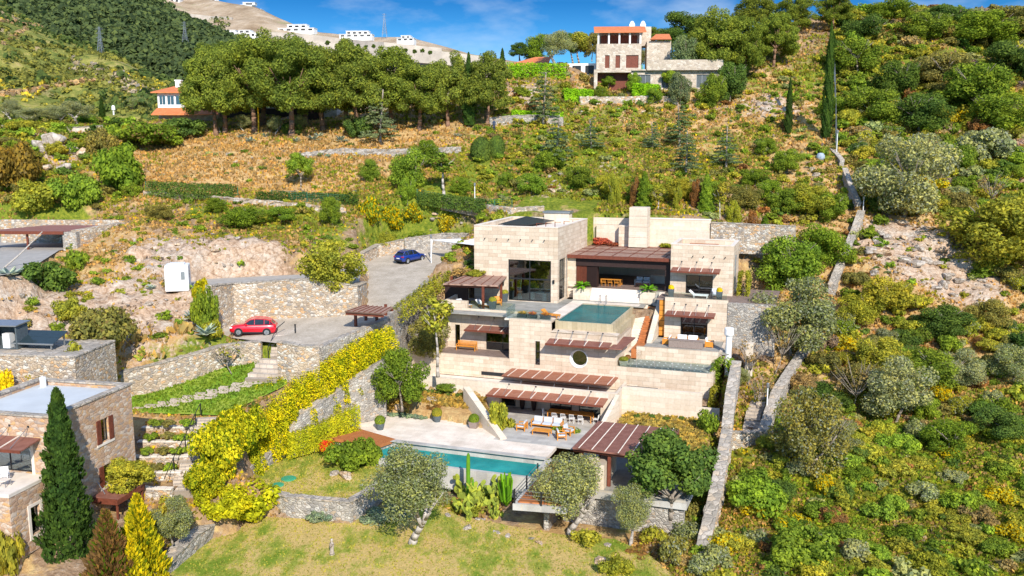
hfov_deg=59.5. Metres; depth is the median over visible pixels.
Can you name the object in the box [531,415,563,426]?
sofa
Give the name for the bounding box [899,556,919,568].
shrub
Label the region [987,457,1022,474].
shrub
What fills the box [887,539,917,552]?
shrub
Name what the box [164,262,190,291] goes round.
site cabin
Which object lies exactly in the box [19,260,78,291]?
shrub
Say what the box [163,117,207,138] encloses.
shrub
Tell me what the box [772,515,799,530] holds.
shrub
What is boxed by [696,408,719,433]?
shrub
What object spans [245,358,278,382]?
stone steps
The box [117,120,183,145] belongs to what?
shrub
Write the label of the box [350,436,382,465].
shrub
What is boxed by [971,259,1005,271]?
shrub
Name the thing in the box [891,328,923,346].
shrub
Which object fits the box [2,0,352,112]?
forest
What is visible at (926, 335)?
shrub
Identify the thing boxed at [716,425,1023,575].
bright fennel
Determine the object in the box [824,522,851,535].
shrub
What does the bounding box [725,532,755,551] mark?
shrub
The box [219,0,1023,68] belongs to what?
sky
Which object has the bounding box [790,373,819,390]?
shrub
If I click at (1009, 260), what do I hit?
shrub
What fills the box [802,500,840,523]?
shrub
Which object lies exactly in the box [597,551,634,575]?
shrub
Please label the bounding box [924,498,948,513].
shrub
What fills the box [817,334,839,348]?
shrub
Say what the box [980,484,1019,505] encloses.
shrub
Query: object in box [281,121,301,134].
shrub
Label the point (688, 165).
cedar tree
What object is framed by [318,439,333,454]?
shrub
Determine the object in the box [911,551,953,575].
shrub
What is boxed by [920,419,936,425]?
shrub
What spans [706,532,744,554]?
shrub
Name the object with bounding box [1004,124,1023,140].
shrub
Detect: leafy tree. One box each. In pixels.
[104,456,155,506]
[285,152,314,187]
[563,33,579,63]
[568,31,593,62]
[600,76,615,88]
[624,425,720,525]
[661,70,674,82]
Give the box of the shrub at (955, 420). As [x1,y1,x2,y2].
[949,418,979,434]
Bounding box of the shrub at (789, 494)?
[769,479,798,502]
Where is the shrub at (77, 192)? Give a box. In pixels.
[46,170,102,210]
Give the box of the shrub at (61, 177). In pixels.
[45,175,69,184]
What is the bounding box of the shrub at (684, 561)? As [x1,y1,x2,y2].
[664,554,690,565]
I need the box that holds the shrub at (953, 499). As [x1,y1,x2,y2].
[938,490,980,512]
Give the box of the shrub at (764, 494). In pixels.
[725,475,788,520]
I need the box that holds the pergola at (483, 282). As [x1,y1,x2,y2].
[443,275,506,308]
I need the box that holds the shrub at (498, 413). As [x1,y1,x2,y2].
[488,401,507,428]
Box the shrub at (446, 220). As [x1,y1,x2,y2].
[437,212,457,232]
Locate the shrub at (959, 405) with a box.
[947,396,971,415]
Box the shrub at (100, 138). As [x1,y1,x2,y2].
[84,126,119,157]
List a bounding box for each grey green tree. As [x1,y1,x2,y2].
[149,494,193,544]
[748,276,837,356]
[766,384,852,477]
[817,419,864,451]
[851,132,963,217]
[860,355,939,421]
[941,348,988,385]
[981,343,1023,384]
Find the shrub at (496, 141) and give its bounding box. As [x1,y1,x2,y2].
[488,135,504,158]
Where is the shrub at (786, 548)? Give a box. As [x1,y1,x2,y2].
[769,519,840,568]
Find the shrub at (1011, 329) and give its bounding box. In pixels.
[988,327,1020,335]
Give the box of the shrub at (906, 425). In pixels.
[903,422,922,434]
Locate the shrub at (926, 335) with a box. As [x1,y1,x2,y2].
[901,327,932,341]
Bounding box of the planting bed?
[143,481,177,488]
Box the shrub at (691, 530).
[670,521,699,540]
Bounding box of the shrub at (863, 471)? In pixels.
[841,464,873,477]
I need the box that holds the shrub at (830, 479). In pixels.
[813,472,837,494]
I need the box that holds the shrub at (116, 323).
[68,304,137,344]
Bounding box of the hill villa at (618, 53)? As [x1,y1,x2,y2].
[593,21,727,90]
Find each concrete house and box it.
[229,30,263,38]
[243,2,256,6]
[278,24,316,34]
[339,31,374,40]
[397,35,416,44]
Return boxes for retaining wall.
[190,14,232,19]
[269,32,441,50]
[308,42,483,66]
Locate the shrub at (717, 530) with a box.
[712,526,731,539]
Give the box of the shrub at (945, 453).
[933,445,960,457]
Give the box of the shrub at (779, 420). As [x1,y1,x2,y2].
[773,415,792,431]
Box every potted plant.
[374,415,385,429]
[431,408,441,422]
[468,413,479,428]
[489,297,496,309]
[502,290,507,301]
[619,356,628,365]
[668,285,673,296]
[716,287,722,299]
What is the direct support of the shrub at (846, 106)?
on the ground at (260, 256)
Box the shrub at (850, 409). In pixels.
[839,399,856,412]
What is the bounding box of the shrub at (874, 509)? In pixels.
[859,501,898,520]
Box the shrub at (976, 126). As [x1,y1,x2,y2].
[965,117,995,131]
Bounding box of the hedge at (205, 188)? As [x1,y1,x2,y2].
[145,181,236,199]
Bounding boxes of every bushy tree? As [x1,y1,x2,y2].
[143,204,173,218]
[202,197,227,212]
[215,205,267,225]
[266,206,295,221]
[294,239,367,291]
[318,196,341,223]
[358,158,380,181]
[370,347,430,411]
[376,230,396,245]
[389,146,427,187]
[396,176,416,205]
[407,319,451,358]
[408,231,427,236]
[413,139,440,166]
[448,177,473,195]
[498,171,512,187]
[516,173,546,193]
[523,33,552,59]
[531,146,565,168]
[564,166,596,187]
[583,32,597,61]
[593,86,606,96]
[595,173,621,194]
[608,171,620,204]
[625,72,641,90]
[625,182,654,200]
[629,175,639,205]
[646,87,662,103]
[654,27,686,51]
[663,178,692,200]
[664,10,703,33]
[667,72,691,107]
[670,35,698,59]
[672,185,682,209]
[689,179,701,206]
[694,73,726,106]
[700,181,726,199]
[716,62,747,100]
[723,45,752,71]
[725,184,763,207]
[725,200,742,222]
[740,168,771,185]
[744,210,760,223]
[754,137,778,154]
[754,235,821,290]
[755,179,782,199]
[766,187,805,212]
[771,148,805,172]
[777,191,819,213]
[783,182,835,214]
[797,222,857,273]
[809,192,849,223]
[813,96,845,113]
[833,37,889,73]
[833,361,882,390]
[834,292,887,324]
[838,13,888,36]
[844,86,900,121]
[856,336,916,371]
[858,276,913,312]
[865,59,920,96]
[866,0,916,22]
[889,11,953,39]
[892,91,957,132]
[895,347,959,390]
[907,303,976,336]
[911,49,974,84]
[917,418,978,458]
[918,4,972,21]
[933,195,1023,263]
[934,61,1016,111]
[935,138,978,166]
[951,9,1023,43]
[962,298,1012,328]
[964,91,1023,130]
[972,405,1023,439]
[981,39,1023,77]
[986,5,1023,39]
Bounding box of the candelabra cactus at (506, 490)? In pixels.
[497,472,512,505]
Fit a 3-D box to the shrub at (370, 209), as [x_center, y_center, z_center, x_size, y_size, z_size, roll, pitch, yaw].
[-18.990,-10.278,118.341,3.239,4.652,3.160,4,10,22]
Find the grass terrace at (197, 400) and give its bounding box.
[132,363,286,414]
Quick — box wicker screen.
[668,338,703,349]
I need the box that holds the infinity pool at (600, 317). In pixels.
[555,295,634,333]
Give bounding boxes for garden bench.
[456,340,476,351]
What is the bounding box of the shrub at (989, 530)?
[976,519,1005,535]
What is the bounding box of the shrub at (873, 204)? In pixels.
[864,194,893,212]
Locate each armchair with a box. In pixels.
[493,296,501,305]
[516,420,527,431]
[556,428,566,440]
[562,423,574,436]
[662,335,671,343]
[705,337,713,347]
[710,288,716,297]
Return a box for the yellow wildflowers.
[36,28,1018,575]
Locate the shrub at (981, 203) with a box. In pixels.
[975,198,993,205]
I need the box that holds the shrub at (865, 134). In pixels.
[852,129,874,140]
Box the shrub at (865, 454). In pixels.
[848,445,872,460]
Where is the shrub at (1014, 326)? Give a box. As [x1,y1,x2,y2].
[994,319,1017,329]
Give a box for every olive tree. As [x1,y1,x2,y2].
[0,99,23,118]
[13,107,43,120]
[38,105,63,120]
[56,100,94,124]
[123,97,152,108]
[214,117,228,132]
[236,114,251,131]
[267,117,281,134]
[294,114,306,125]
[341,114,353,123]
[358,442,452,544]
[528,452,602,535]
[540,29,577,63]
[610,483,654,545]
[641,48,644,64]
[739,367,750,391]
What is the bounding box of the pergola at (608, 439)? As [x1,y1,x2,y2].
[572,421,678,493]
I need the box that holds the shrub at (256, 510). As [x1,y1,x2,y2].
[229,477,281,523]
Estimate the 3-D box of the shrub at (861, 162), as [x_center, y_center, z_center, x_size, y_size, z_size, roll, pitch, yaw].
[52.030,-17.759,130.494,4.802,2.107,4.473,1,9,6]
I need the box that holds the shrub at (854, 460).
[832,453,864,468]
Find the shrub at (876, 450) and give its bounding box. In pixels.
[850,443,884,461]
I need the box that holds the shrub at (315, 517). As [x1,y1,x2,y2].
[305,510,332,522]
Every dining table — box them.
[547,408,593,423]
[601,278,621,284]
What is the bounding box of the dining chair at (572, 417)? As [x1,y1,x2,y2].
[569,414,574,423]
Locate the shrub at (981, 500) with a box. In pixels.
[971,490,998,508]
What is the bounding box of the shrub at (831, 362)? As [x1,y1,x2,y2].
[805,350,841,372]
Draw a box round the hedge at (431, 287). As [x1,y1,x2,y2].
[392,270,449,322]
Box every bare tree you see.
[206,340,246,373]
[736,337,766,385]
[747,369,775,408]
[762,316,804,373]
[836,353,878,404]
[974,174,1012,198]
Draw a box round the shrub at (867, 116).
[860,111,882,121]
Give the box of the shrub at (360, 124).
[343,116,372,137]
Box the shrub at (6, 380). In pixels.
[0,368,14,390]
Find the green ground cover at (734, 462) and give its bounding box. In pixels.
[0,16,1023,575]
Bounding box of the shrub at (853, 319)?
[831,312,857,325]
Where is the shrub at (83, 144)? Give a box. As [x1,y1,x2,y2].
[77,141,85,147]
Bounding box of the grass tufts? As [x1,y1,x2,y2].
[131,361,285,413]
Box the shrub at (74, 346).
[63,340,82,351]
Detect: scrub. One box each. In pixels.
[0,1,170,121]
[0,3,1023,575]
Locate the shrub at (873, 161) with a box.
[865,158,890,170]
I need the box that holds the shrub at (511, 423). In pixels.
[500,416,515,430]
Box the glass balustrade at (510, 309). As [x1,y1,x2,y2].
[506,304,514,315]
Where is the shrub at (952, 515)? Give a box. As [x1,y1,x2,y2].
[942,508,971,524]
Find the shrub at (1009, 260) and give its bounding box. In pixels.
[984,253,1014,263]
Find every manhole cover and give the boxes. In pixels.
[272,482,283,486]
[281,475,295,481]
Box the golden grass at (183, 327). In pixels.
[115,321,201,375]
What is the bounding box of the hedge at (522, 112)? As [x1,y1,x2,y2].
[511,110,563,119]
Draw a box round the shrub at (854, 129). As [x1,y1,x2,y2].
[845,125,871,135]
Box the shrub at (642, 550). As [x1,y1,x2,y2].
[624,544,658,559]
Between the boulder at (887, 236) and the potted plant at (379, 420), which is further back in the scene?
the boulder at (887, 236)
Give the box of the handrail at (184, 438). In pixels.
[164,403,201,478]
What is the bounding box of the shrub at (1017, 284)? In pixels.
[1006,275,1023,289]
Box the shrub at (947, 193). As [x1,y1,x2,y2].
[943,190,958,199]
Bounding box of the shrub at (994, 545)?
[978,536,1018,556]
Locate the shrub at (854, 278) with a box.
[841,271,870,284]
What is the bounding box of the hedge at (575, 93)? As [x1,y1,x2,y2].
[562,87,593,101]
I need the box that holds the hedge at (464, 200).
[416,191,488,212]
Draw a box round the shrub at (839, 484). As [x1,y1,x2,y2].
[814,479,849,499]
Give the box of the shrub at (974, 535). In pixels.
[946,524,986,545]
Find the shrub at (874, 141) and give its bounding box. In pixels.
[869,138,885,151]
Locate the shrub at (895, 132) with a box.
[875,128,898,137]
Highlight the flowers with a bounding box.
[0,17,162,107]
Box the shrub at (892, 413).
[863,398,899,418]
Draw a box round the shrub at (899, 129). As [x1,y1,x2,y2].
[879,125,905,135]
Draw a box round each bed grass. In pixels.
[387,387,489,413]
[617,410,706,450]
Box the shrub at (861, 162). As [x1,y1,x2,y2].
[852,159,876,169]
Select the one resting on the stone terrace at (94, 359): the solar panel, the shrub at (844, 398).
the solar panel
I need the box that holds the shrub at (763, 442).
[755,434,786,450]
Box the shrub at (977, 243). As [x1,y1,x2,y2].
[966,237,1004,254]
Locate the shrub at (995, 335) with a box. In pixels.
[982,328,1012,340]
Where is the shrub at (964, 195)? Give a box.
[948,191,978,204]
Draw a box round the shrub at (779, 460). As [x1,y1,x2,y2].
[772,453,792,468]
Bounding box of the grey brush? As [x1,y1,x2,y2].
[28,17,1023,575]
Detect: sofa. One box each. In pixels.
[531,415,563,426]
[634,276,650,285]
[676,334,698,339]
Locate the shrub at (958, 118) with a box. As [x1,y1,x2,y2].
[950,113,971,124]
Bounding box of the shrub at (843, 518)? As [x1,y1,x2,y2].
[818,505,848,523]
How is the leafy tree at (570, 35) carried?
on the ground at (260, 256)
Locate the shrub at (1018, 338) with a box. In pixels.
[1007,332,1023,347]
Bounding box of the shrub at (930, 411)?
[914,398,941,419]
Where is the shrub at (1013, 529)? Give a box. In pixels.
[993,520,1023,541]
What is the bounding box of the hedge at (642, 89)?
[632,83,660,95]
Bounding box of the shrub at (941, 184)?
[929,178,950,189]
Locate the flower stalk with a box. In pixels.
[3,232,41,267]
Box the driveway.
[222,249,451,345]
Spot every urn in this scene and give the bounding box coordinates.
[520,400,524,408]
[531,401,536,410]
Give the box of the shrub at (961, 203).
[950,198,978,209]
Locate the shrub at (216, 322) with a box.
[200,319,223,339]
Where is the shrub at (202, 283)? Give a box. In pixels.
[191,277,207,297]
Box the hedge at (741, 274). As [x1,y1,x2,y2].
[736,270,751,296]
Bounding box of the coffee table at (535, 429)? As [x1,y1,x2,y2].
[531,427,551,435]
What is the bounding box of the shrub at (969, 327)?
[958,318,980,334]
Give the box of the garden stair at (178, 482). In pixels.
[173,417,216,497]
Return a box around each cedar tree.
[358,88,400,144]
[527,72,560,124]
[536,114,573,167]
[579,119,605,148]
[642,122,663,147]
[664,101,695,147]
[670,130,703,171]
[710,126,742,166]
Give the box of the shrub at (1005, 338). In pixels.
[1001,335,1017,346]
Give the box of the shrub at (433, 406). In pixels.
[426,404,440,409]
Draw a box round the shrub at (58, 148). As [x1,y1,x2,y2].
[43,140,68,154]
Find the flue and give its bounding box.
[724,327,733,376]
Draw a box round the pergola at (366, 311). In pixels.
[345,304,392,326]
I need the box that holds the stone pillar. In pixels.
[745,342,753,375]
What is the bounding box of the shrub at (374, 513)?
[359,503,409,525]
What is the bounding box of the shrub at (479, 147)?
[470,137,491,162]
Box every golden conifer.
[79,508,135,575]
[115,535,151,575]
[120,492,172,575]
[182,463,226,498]
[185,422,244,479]
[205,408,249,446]
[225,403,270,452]
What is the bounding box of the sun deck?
[513,455,692,535]
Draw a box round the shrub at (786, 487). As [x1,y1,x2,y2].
[771,477,796,497]
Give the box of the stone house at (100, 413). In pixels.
[0,376,144,573]
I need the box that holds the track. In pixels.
[191,268,359,287]
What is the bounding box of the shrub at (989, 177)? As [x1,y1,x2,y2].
[967,173,999,184]
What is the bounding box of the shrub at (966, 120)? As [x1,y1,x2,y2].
[961,115,986,130]
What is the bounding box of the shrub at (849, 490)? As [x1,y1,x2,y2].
[826,482,854,499]
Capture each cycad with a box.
[574,281,590,289]
[641,284,656,292]
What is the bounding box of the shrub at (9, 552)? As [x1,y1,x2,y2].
[0,529,25,575]
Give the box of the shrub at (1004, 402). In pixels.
[977,397,1021,413]
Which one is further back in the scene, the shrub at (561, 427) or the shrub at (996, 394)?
the shrub at (996, 394)
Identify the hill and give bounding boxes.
[0,1,168,120]
[6,0,206,72]
[164,0,515,110]
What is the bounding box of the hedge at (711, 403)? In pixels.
[707,383,725,413]
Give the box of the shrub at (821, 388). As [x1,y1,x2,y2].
[804,380,833,398]
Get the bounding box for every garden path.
[743,401,765,430]
[754,392,764,400]
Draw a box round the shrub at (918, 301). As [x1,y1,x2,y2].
[906,294,934,308]
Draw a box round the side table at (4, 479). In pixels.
[0,477,11,487]
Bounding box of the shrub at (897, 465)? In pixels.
[876,459,916,476]
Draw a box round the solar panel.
[11,330,67,348]
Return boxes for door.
[0,447,31,471]
[166,270,177,289]
[486,333,508,350]
[502,398,515,405]
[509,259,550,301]
[550,403,571,409]
[605,55,609,67]
[615,55,619,67]
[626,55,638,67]
[638,75,649,82]
[661,76,671,87]
[680,317,707,339]
[686,275,712,293]
[696,75,708,87]
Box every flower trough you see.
[517,311,526,317]
[527,311,536,318]
[540,312,550,319]
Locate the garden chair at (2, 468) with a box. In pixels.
[0,466,9,481]
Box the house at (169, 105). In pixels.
[150,80,341,120]
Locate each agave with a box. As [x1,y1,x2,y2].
[0,266,23,276]
[193,323,217,335]
[305,134,320,140]
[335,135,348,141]
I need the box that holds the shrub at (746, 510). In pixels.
[739,502,769,517]
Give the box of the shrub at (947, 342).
[935,334,962,352]
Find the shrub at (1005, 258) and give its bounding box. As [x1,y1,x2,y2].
[985,249,1016,260]
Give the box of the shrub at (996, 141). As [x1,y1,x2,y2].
[955,127,1016,162]
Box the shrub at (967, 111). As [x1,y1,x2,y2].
[957,109,977,116]
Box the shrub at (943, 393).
[928,382,954,400]
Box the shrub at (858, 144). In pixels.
[850,141,867,152]
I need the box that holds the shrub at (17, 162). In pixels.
[0,140,43,187]
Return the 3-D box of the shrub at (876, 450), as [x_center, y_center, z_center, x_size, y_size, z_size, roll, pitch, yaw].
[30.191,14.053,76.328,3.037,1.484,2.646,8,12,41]
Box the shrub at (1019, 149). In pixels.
[1014,146,1023,153]
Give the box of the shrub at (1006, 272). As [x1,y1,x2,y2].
[992,265,1023,283]
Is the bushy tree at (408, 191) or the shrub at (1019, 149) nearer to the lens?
the bushy tree at (408, 191)
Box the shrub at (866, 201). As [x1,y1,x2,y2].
[864,192,886,207]
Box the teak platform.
[323,427,394,449]
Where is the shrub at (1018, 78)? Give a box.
[1006,73,1023,86]
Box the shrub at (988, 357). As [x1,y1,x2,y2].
[981,351,1015,372]
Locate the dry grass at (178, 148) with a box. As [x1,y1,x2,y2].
[0,18,1023,575]
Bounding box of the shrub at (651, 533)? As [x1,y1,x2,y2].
[639,524,668,543]
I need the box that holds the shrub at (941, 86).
[931,82,953,91]
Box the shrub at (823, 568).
[794,554,833,575]
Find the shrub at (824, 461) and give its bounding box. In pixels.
[802,451,833,464]
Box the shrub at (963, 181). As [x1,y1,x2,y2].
[951,176,977,191]
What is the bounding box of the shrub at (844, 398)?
[826,390,852,407]
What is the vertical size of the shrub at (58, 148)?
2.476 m
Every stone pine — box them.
[178,39,264,133]
[178,47,250,135]
[179,41,232,117]
[213,38,295,132]
[223,26,282,126]
[243,35,342,136]
[281,32,325,123]
[284,42,362,131]
[312,37,371,121]
[316,44,395,126]
[358,45,421,124]
[388,63,454,130]
[418,49,478,126]
[458,51,513,124]
[508,42,529,60]
[651,26,665,40]
[687,14,724,55]
[690,5,756,63]
[723,15,765,66]
[731,0,777,24]
[758,13,800,69]
[774,0,819,27]
[813,0,857,29]
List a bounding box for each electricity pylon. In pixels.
[95,28,104,52]
[182,21,188,41]
[382,13,386,35]
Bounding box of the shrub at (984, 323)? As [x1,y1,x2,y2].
[976,315,993,332]
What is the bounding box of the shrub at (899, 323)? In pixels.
[893,318,925,329]
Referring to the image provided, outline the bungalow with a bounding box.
[507,57,595,74]
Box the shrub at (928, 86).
[922,82,944,89]
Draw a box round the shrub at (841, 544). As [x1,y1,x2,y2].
[831,540,843,547]
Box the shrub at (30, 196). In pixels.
[10,178,57,211]
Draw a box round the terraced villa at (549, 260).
[352,206,779,457]
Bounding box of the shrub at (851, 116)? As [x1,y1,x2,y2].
[833,108,863,126]
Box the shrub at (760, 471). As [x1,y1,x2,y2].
[738,466,771,482]
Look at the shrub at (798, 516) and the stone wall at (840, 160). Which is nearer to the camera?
the shrub at (798, 516)
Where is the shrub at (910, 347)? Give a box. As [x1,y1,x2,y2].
[893,344,921,351]
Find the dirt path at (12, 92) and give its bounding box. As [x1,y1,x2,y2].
[0,18,104,96]
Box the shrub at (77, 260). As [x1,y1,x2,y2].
[64,249,89,269]
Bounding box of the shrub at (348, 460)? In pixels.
[320,440,369,471]
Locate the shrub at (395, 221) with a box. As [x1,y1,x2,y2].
[381,204,403,229]
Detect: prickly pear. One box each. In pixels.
[133,346,145,360]
[452,497,474,512]
[453,474,472,499]
[458,483,486,506]
[462,498,472,521]
[474,474,496,499]
[481,476,501,505]
[488,498,503,519]
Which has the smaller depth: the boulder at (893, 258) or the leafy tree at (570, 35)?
the boulder at (893, 258)
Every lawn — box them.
[170,496,671,575]
[255,452,384,497]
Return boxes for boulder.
[31,140,47,153]
[41,132,66,146]
[42,164,52,171]
[56,163,71,169]
[65,146,79,154]
[76,147,88,158]
[144,301,153,305]
[329,470,338,475]
[339,471,351,480]
[394,403,400,410]
[463,524,471,529]
[594,555,605,564]
[864,250,873,254]
[870,270,878,275]
[873,251,882,254]
[881,249,891,255]
[883,234,892,239]
[888,256,897,260]
[895,220,909,225]
[897,257,911,262]
[908,260,925,267]
[914,246,924,251]
[921,257,933,264]
[931,285,941,289]
[935,248,945,251]
[938,280,947,287]
[942,273,951,280]
[948,297,960,302]
[954,278,965,283]
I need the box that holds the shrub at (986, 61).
[978,60,998,66]
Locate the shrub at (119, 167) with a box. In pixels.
[89,141,145,189]
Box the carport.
[0,219,124,250]
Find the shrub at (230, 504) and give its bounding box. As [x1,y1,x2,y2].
[193,483,252,521]
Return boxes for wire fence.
[145,181,237,194]
[271,190,348,202]
[418,189,502,209]
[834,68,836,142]
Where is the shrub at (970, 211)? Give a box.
[946,206,974,216]
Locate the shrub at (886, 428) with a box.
[868,419,896,435]
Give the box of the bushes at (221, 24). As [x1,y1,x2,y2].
[209,16,230,29]
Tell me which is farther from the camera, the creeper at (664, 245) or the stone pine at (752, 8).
the stone pine at (752, 8)
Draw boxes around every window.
[31,505,38,532]
[101,418,107,440]
[104,463,108,483]
[159,95,165,104]
[167,95,173,104]
[175,95,181,104]
[455,324,459,344]
[481,371,503,375]
[535,341,539,364]
[559,258,564,299]
[570,350,587,367]
[585,65,593,73]
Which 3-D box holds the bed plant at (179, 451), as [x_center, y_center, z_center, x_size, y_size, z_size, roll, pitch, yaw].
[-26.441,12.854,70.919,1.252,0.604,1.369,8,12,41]
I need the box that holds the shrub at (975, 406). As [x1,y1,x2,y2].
[968,400,1003,420]
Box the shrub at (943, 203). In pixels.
[933,198,949,208]
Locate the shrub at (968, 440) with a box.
[945,436,974,449]
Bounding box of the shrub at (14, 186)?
[10,179,19,191]
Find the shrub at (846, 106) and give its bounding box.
[837,104,853,109]
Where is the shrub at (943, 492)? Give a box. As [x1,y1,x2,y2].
[940,489,964,506]
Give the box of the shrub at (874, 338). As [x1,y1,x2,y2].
[863,334,885,345]
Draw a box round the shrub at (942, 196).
[930,192,951,208]
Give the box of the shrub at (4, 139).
[0,137,22,144]
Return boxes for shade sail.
[430,238,473,257]
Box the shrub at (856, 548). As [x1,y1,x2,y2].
[839,538,871,563]
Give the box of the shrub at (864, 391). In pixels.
[851,379,868,396]
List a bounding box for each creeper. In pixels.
[448,268,470,276]
[465,269,485,276]
[593,237,612,244]
[603,242,618,245]
[659,243,670,247]
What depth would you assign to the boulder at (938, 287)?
104.60 m
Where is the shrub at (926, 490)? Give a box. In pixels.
[905,480,939,501]
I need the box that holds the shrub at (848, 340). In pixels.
[834,333,864,355]
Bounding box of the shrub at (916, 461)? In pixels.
[901,455,930,468]
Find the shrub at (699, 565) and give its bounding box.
[687,553,715,575]
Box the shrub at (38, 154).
[34,151,43,157]
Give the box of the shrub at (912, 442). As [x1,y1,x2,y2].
[889,433,921,453]
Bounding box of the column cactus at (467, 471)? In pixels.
[466,453,473,493]
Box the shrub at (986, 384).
[960,373,989,387]
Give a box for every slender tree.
[418,295,453,377]
[427,152,454,194]
[648,187,666,209]
[713,181,729,218]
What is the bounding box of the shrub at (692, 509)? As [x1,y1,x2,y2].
[685,502,701,523]
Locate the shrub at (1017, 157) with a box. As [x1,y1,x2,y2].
[1006,152,1023,164]
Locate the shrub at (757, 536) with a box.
[740,528,768,543]
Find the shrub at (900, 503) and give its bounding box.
[879,494,909,511]
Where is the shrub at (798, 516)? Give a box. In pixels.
[773,511,811,527]
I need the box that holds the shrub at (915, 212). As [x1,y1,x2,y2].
[906,203,926,215]
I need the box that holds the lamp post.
[766,383,768,404]
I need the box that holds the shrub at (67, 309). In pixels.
[50,295,87,321]
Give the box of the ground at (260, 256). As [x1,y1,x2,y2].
[0,16,1023,575]
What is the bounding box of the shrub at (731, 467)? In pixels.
[709,464,733,473]
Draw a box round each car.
[229,316,277,335]
[393,249,425,263]
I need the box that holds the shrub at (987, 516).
[957,505,1000,526]
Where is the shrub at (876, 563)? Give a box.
[850,554,890,572]
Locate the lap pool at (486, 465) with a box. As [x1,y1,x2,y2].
[371,439,550,497]
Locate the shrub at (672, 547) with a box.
[659,534,689,564]
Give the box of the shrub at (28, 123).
[4,120,40,130]
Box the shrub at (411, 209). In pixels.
[402,201,423,222]
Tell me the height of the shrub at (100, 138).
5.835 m
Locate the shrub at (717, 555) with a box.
[701,543,733,568]
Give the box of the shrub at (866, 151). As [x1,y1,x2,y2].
[851,145,875,159]
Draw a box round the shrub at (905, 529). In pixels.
[884,523,922,540]
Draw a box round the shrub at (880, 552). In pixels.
[865,541,892,560]
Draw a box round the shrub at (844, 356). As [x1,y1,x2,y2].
[831,351,855,364]
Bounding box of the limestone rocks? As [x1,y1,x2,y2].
[69,55,154,93]
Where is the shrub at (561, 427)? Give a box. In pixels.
[551,426,580,433]
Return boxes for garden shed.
[0,319,29,348]
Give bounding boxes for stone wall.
[1,125,102,132]
[119,340,262,396]
[135,454,189,464]
[137,439,188,448]
[138,485,173,499]
[141,425,191,432]
[143,191,345,212]
[145,469,182,480]
[149,523,216,575]
[205,278,366,328]
[250,357,386,473]
[272,481,384,522]
[276,340,319,384]
[301,147,460,157]
[319,278,432,365]
[360,239,403,277]
[404,232,467,250]
[441,198,543,215]
[490,114,562,125]
[579,96,678,104]
[696,429,732,553]
[711,222,795,254]
[721,360,740,451]
[732,429,763,450]
[758,340,810,435]
[828,210,864,296]
[830,148,844,165]
[842,168,861,214]
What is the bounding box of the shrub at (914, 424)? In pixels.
[905,418,927,440]
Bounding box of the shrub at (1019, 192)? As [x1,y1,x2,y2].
[1006,189,1023,197]
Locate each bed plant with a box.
[140,446,154,455]
[144,432,158,441]
[147,418,163,426]
[149,462,163,470]
[155,445,170,454]
[159,431,174,438]
[161,419,176,427]
[163,462,177,471]
[169,446,185,454]
[172,434,190,440]
[179,418,194,426]
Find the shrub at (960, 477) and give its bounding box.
[935,468,968,483]
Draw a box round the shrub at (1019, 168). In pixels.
[1001,164,1023,179]
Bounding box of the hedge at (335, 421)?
[283,402,360,459]
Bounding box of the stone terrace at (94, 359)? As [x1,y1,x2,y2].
[0,339,117,382]
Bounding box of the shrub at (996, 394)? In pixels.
[981,389,1002,401]
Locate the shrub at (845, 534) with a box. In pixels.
[835,523,869,543]
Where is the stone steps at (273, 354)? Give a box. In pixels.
[270,334,283,358]
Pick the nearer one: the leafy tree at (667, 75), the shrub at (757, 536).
the shrub at (757, 536)
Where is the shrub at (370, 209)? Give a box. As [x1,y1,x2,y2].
[357,193,381,225]
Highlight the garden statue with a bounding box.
[329,538,334,555]
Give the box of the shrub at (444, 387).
[435,383,456,391]
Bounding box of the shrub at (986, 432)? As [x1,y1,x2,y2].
[981,425,1016,441]
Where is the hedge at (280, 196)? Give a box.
[255,191,358,207]
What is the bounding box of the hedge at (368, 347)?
[253,325,399,470]
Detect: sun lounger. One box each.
[475,299,488,307]
[541,308,560,318]
[689,289,708,298]
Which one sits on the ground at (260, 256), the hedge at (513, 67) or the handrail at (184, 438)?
the hedge at (513, 67)
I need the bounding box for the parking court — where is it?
[0,236,63,274]
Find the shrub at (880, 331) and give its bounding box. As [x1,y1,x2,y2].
[875,327,899,340]
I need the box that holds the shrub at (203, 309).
[189,285,219,326]
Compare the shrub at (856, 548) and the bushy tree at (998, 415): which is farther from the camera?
the bushy tree at (998, 415)
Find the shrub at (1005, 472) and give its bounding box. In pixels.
[987,460,1018,476]
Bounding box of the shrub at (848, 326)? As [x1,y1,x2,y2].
[829,318,860,335]
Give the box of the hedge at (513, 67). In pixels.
[505,61,568,78]
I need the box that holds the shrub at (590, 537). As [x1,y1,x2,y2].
[570,528,601,547]
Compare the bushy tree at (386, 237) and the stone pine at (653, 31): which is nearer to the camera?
the bushy tree at (386, 237)
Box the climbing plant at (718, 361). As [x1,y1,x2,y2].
[709,356,735,392]
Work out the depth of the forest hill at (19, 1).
673.26 m
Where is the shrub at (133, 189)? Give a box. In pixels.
[120,182,144,196]
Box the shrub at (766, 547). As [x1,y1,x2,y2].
[756,540,771,553]
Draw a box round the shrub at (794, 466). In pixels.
[784,458,809,476]
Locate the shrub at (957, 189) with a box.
[947,185,969,193]
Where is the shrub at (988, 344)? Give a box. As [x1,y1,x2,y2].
[975,338,1002,350]
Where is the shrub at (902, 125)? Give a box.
[897,117,917,129]
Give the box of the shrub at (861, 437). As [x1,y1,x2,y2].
[850,431,872,444]
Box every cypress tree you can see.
[32,386,96,563]
[98,97,105,117]
[461,52,476,126]
[500,48,505,63]
[634,171,653,209]
[697,173,716,215]
[761,216,769,223]
[783,77,793,133]
[819,21,834,139]
[824,30,838,69]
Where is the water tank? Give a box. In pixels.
[816,153,824,159]

